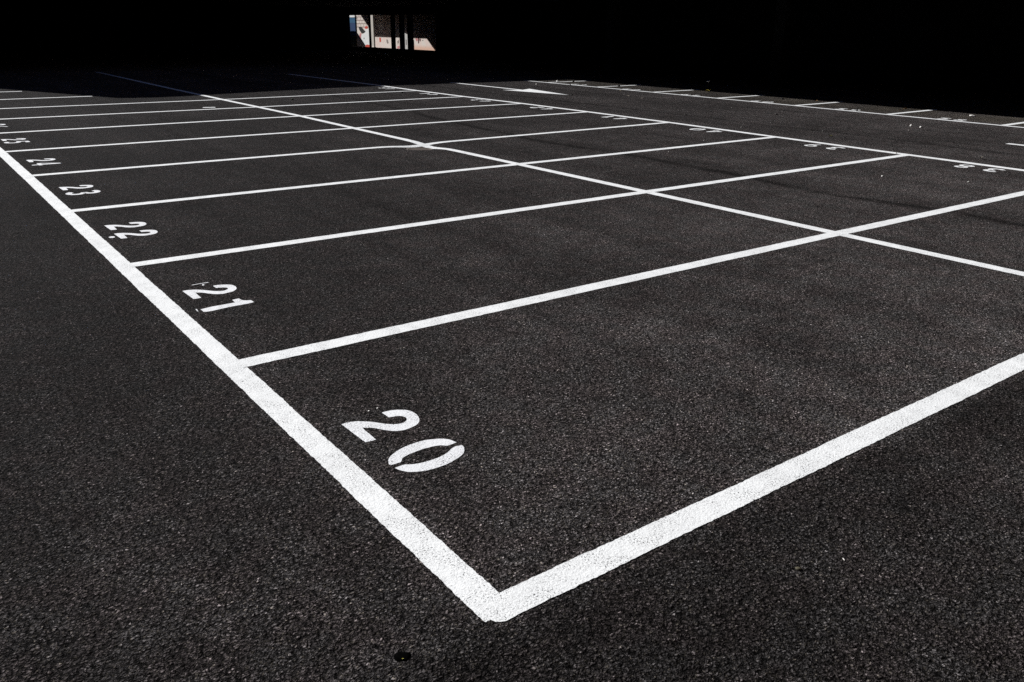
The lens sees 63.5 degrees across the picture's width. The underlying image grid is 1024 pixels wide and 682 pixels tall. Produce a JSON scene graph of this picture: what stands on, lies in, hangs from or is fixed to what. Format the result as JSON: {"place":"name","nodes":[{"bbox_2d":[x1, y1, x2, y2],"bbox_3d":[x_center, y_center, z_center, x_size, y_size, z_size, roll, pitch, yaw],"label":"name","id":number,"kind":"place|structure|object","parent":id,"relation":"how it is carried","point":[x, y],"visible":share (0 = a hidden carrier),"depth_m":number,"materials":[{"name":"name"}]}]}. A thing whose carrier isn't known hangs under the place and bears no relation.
{"place":"outdoors","nodes":[
{"label":"outdoors","id":0,"kind":"place"},
{"bbox_2d":[0,43,1023,681],"bbox_3d":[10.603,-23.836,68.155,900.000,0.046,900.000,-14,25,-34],"label":"asphalt ground","id":1,"kind":"structure","parent":0,"point":[176,505],"depth_m":4.58,"materials":[{"name":"black asphalt"}]},
{"bbox_2d":[1,138,29,142],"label":"bay number","id":2,"kind":"object","parent":1,"relation":"on","point":[15,139],"visible":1,"depth_m":13.33,"materials":[{"name":"paint"}]},
{"bbox_2d":[27,158,57,164],"bbox_3d":[-6.366,-2.436,11.250,0.351,0.001,0.604,-14,25,-34],"label":"bay number","id":3,"kind":"object","parent":1,"relation":"on","point":[42,160],"visible":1,"depth_m":11.34,"materials":[{"name":"paint"}]},
{"bbox_2d":[0,96,87,99],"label":"parking line","id":4,"kind":"object","parent":1,"relation":"on","point":[50,97],"visible":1,"depth_m":20.80,"materials":[{"name":"paint"}]},
{"bbox_2d":[59,185,99,194],"bbox_3d":[-4.909,-1.717,9.400,0.356,0.001,0.607,-14,25,-34],"label":"bay number","id":5,"kind":"object","parent":1,"relation":"on","point":[70,193],"visible":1,"depth_m":9.41,"materials":[{"name":"paint"}]},
{"bbox_2d":[104,222,157,238],"bbox_3d":[-3.526,-1.020,7.602,0.417,0.001,0.632,-14,25,-34],"label":"bay number","id":6,"kind":"object","parent":1,"relation":"on","point":[119,235],"visible":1,"depth_m":7.59,"materials":[{"name":"paint"}]},
{"bbox_2d":[0,91,401,108],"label":"parking line","id":7,"kind":"object","parent":1,"relation":"on","point":[192,100],"visible":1,"depth_m":20.40,"materials":[{"name":"paint"}]},
{"bbox_2d":[183,282,252,311],"bbox_3d":[-2.096,-0.322,5.805,0.397,0.001,0.675,-14,25,-34],"label":"bay number","id":8,"kind":"object","parent":1,"relation":"on","point":[194,295],"visible":1,"depth_m":5.81,"materials":[{"name":"paint"}]},
{"bbox_2d":[6,97,449,118],"bbox_3d":[-5.818,-5.392,19.048,11.395,0.001,0.217,-15,26,-35],"label":"parking line","id":9,"kind":"object","parent":1,"relation":"on","point":[219,108],"visible":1,"depth_m":18.31,"materials":[{"name":"paint"}]},
{"bbox_2d":[0,147,498,621],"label":"parking line","id":10,"kind":"object","parent":1,"relation":"on","point":[466,584],"visible":1,"depth_m":3.77,"materials":[{"name":"paint"}]},
{"bbox_2d":[0,103,519,133],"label":"parking line","id":11,"kind":"object","parent":1,"relation":"on","point":[243,119],"visible":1,"depth_m":16.45,"materials":[{"name":"paint"}]},
{"bbox_2d":[0,0,557,62],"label":"parking building","id":12,"kind":"structure","parent":1,"relation":"on","point":[521,30],"depth_m":61.76,"materials":[{"name":"brick"}]},
{"bbox_2d":[4,112,582,151],"bbox_3d":[-2.855,-3.958,15.357,11.474,0.001,0.169,-15,26,-35],"label":"parking line","id":13,"kind":"object","parent":1,"relation":"on","point":[275,133],"visible":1,"depth_m":14.40,"materials":[{"name":"paint"}]},
{"bbox_2d":[31,122,668,175],"bbox_3d":[-1.371,-3.206,13.469,11.454,0.037,0.210,-15,26,-35],"label":"parking line","id":14,"kind":"object","parent":1,"relation":"on","point":[420,145],"visible":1,"depth_m":12.42,"materials":[{"name":"paint"}]},
{"bbox_2d":[350,15,356,45],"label":"blue panel","id":15,"kind":"object","parent":1,"relation":"on","point":[353,30],"visible":0.54,"depth_m":72.42,"materials":[{"name":"paint"}]},
{"bbox_2d":[370,15,374,46],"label":"concrete post","id":16,"kind":"object","parent":1,"relation":"on","point":[372,30],"visible":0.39,"depth_m":67.20,"materials":[{"name":"white concrete"}]},
{"bbox_2d":[355,15,435,50],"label":"mural wall","id":17,"kind":"structure","parent":1,"relation":"on","point":[424,30],"depth_m":66.95,"materials":[{"name":"paint"}]},
{"bbox_2d":[394,652,410,661],"bbox_3d":[-0.332,0.952,2.499,0.051,0.005,0.043,2,21,5],"label":"tar blob","id":18,"kind":"object","parent":1,"relation":"on","point":[398,656],"visible":1,"depth_m":2.50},
{"bbox_2d":[342,410,463,471],"bbox_3d":[-0.489,0.451,3.817,0.354,0.001,0.622,-14,25,-34],"label":"bay number","id":19,"kind":"object","parent":1,"relation":"on","point":[412,420],"visible":1,"depth_m":3.78,"materials":[{"name":"paint"}]},
{"bbox_2d":[405,33,407,48],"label":"leaning board","id":20,"kind":"object","parent":1,"relation":"on","point":[406,43],"visible":0.61,"depth_m":65.41,"materials":[{"name":"white"}]},
{"bbox_2d":[69,137,775,211],"bbox_3d":[0.089,-2.457,11.487,11.290,0.001,0.148,-14,25,-34],"label":"parking line","id":21,"kind":"object","parent":1,"relation":"on","point":[180,199],"visible":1,"depth_m":10.22,"materials":[{"name":"paint"}]},
{"bbox_2d":[451,82,565,94],"bbox_3d":[-0.224,-7.829,25.626,1.040,0.001,6.150,-14,25,-34],"label":"lane arrow","id":22,"kind":"object","parent":1,"relation":"on","point":[531,90],"visible":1,"depth_m":24.76,"materials":[{"name":"paint"}]},
{"bbox_2d":[128,155,909,266],"bbox_3d":[1.520,-1.726,9.605,11.200,0.001,0.142,-14,25,-34],"label":"parking line","id":23,"kind":"object","parent":1,"relation":"on","point":[169,259],"visible":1,"depth_m":8.19,"materials":[{"name":"paint"}]},
{"bbox_2d":[97,72,1023,275],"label":"parking line","id":24,"kind":"object","parent":1,"relation":"on","point":[993,267],"visible":1,"depth_m":9.03,"materials":[{"name":"paint"}]},
{"bbox_2d":[235,191,1023,366],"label":"parking line","id":25,"kind":"object","parent":1,"relation":"on","point":[299,350],"visible":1,"depth_m":5.92,"materials":[{"name":"paint"}]},
{"bbox_2d":[290,74,1023,170],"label":"parking line","id":26,"kind":"object","parent":1,"relation":"on","point":[717,129],"visible":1,"depth_m":15.27,"materials":[{"name":"paint"}]},
{"bbox_2d":[475,353,1023,621],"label":"parking line","id":27,"kind":"object","parent":1,"relation":"on","point":[514,601],"visible":1,"depth_m":3.31,"materials":[{"name":"paint"}]},
{"bbox_2d":[523,80,1023,127],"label":"parking line","id":28,"kind":"object","parent":1,"relation":"on","point":[801,106],"visible":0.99,"depth_m":20.34,"materials":[{"name":"paint"}]},
{"bbox_2d":[557,0,1023,105],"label":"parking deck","id":29,"kind":"structure","parent":1,"relation":"on","point":[971,44],"depth_m":31.20,"materials":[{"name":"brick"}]},
{"bbox_2d":[794,102,837,105],"bbox_3d":[7.965,-6.148,21.430,2.190,0.001,0.137,-15,26,-35],"label":"parking line","id":30,"kind":"object","parent":1,"relation":"on","point":[816,103],"visible":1,"depth_m":21.44,"materials":[{"name":"paint"}]},
{"bbox_2d":[804,144,842,148],"bbox_3d":[5.099,-3.174,13.521,0.356,0.001,0.616,-14,25,-34],"label":"bay number","id":31,"kind":"object","parent":1,"relation":"on","point":[827,148],"visible":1,"depth_m":13.54,"materials":[{"name":"paint"}]},
{"bbox_2d":[890,109,936,114],"bbox_3d":[9.451,-5.403,19.513,2.235,0.001,0.139,-15,26,-35],"label":"parking line","id":32,"kind":"object","parent":1,"relation":"on","point":[913,111],"visible":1,"depth_m":19.58,"materials":[{"name":"paint"}]},
{"bbox_2d":[955,165,1002,171],"bbox_3d":[6.523,-2.416,11.566,0.354,0.001,0.613,-14,25,-34],"label":"bay number","id":33,"kind":"object","parent":1,"relation":"on","point":[974,166],"visible":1,"depth_m":11.60,"materials":[{"name":"paint"}]}
]}

